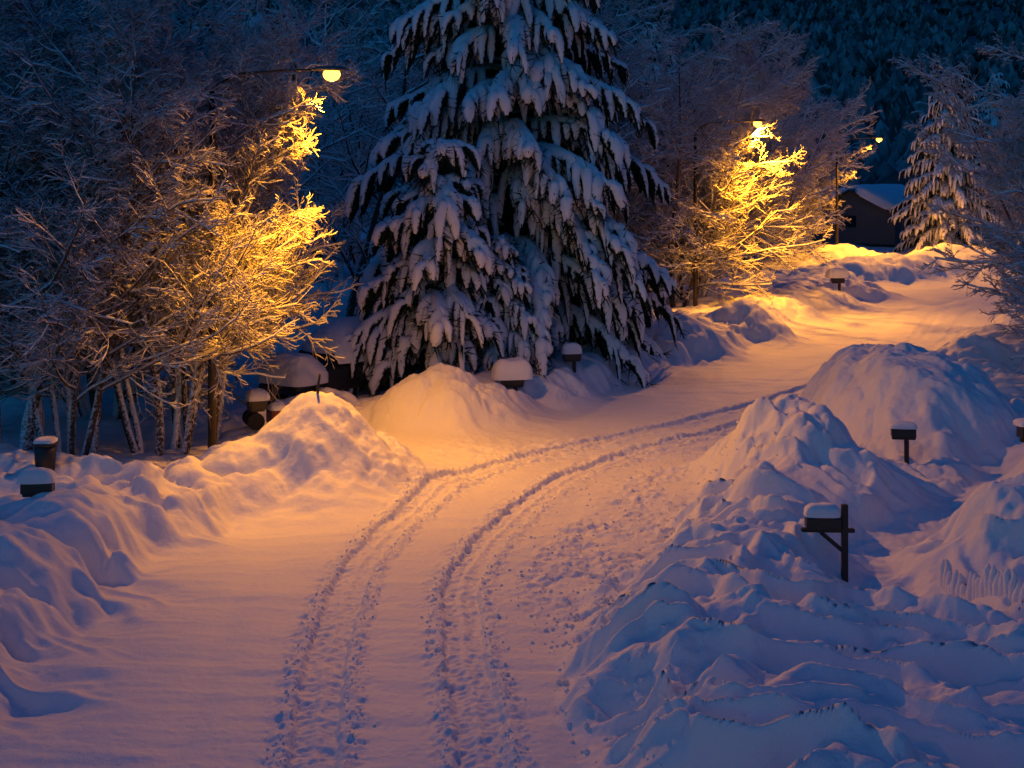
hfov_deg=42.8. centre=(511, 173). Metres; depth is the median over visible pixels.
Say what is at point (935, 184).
spruce tree
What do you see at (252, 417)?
snow blower
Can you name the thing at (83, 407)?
birch tree
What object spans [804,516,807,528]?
door
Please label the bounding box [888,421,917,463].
mailbox
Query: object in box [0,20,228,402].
birch tree
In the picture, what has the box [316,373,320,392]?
marker stake
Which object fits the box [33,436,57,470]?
trash can
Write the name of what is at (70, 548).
snow bank
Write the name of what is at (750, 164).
willow tree
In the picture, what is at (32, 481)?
mailbox
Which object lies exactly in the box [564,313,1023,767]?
snow bank
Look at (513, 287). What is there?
spruce tree
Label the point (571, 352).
mailbox
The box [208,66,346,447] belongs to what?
street lamp
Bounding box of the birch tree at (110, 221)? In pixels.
[0,0,283,455]
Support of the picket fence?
on the snow ground
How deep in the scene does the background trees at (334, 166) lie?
54.52 m
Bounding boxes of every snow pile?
[0,243,934,498]
[724,321,1023,584]
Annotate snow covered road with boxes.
[0,243,1020,767]
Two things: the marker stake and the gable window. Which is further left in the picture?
the marker stake
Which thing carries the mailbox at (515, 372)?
on the snow ground
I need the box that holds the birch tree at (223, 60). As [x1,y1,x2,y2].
[25,0,347,447]
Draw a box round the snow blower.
[226,383,285,429]
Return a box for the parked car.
[257,316,399,398]
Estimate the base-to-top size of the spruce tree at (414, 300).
9.552 m
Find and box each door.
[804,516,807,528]
[1016,426,1023,438]
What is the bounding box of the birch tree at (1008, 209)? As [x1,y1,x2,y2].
[887,31,1023,342]
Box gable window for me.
[845,215,855,226]
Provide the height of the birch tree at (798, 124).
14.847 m
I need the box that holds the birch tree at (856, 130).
[695,58,880,255]
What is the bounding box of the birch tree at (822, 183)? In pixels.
[689,86,872,257]
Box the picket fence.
[939,559,1023,603]
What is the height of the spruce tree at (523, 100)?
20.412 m
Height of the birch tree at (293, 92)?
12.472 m
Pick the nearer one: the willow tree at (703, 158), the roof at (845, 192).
the willow tree at (703, 158)
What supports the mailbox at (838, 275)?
on the snow covered road
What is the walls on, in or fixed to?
on the snow ground
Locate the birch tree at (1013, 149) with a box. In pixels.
[943,95,1023,374]
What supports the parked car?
on the snow ground
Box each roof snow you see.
[825,184,859,200]
[855,184,913,210]
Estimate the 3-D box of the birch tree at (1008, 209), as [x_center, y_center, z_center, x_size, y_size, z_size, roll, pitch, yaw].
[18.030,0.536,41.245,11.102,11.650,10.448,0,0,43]
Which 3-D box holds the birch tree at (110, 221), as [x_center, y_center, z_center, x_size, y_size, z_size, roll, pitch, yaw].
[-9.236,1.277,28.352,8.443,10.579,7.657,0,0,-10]
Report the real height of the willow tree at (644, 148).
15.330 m
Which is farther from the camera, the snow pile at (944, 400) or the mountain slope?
the mountain slope
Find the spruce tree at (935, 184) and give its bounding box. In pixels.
[886,67,1007,251]
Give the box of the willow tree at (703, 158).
[586,16,835,306]
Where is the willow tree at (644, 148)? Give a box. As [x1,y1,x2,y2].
[587,8,779,267]
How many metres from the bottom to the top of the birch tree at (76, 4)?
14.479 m
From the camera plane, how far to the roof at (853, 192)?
98.49 m
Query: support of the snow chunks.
on the snow ground
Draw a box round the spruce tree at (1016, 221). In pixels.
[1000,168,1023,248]
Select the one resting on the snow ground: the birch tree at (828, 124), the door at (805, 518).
the birch tree at (828, 124)
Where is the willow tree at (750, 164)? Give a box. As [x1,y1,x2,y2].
[583,0,813,303]
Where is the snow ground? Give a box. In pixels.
[0,208,1023,767]
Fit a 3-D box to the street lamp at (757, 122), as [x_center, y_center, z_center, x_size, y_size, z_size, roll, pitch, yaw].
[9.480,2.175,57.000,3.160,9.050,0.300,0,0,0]
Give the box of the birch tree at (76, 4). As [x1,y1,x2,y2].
[0,0,103,321]
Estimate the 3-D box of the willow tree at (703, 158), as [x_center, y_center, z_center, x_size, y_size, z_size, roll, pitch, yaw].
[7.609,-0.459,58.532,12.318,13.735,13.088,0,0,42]
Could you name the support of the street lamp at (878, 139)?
on the snow ground
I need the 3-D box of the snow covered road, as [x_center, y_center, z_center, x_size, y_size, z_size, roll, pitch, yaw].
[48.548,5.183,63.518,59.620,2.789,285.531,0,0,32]
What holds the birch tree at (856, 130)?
on the snow ground
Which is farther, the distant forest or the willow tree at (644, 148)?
the distant forest
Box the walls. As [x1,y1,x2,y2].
[808,192,918,244]
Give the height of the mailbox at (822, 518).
1.636 m
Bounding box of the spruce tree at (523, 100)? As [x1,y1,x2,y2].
[343,0,692,387]
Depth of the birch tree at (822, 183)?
85.11 m
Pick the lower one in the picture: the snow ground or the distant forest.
the snow ground
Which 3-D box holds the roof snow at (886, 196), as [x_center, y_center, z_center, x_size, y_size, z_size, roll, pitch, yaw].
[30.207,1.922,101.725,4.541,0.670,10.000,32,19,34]
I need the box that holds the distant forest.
[29,0,1023,195]
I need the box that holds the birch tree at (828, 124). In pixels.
[683,92,864,271]
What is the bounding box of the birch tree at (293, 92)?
[0,0,364,455]
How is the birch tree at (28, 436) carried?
on the snow ground
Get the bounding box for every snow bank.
[0,270,875,723]
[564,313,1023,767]
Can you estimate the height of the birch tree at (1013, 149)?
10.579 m
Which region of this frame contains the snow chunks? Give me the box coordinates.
[260,393,924,767]
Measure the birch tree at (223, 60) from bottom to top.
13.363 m
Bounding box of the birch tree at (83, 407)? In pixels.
[0,0,363,428]
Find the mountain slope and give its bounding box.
[193,0,1023,84]
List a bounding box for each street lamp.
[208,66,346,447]
[693,119,764,306]
[835,137,883,244]
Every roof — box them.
[827,189,854,202]
[849,190,908,215]
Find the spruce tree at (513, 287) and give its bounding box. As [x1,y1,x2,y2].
[470,232,551,373]
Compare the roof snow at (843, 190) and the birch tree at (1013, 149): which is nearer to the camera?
the birch tree at (1013, 149)
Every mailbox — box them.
[17,467,56,496]
[491,356,532,390]
[561,342,581,372]
[801,502,854,581]
[825,268,849,290]
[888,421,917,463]
[1013,418,1023,442]
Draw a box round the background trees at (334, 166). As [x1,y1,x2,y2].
[6,0,1023,317]
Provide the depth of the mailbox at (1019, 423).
25.83 m
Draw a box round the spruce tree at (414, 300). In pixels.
[341,130,548,397]
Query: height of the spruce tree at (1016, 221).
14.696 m
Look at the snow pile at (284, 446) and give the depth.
26.59 m
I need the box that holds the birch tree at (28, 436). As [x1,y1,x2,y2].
[0,0,247,449]
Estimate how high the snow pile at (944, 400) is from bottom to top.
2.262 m
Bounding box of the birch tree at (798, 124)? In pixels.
[706,46,807,259]
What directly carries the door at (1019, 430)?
in the mailbox at (1019, 423)

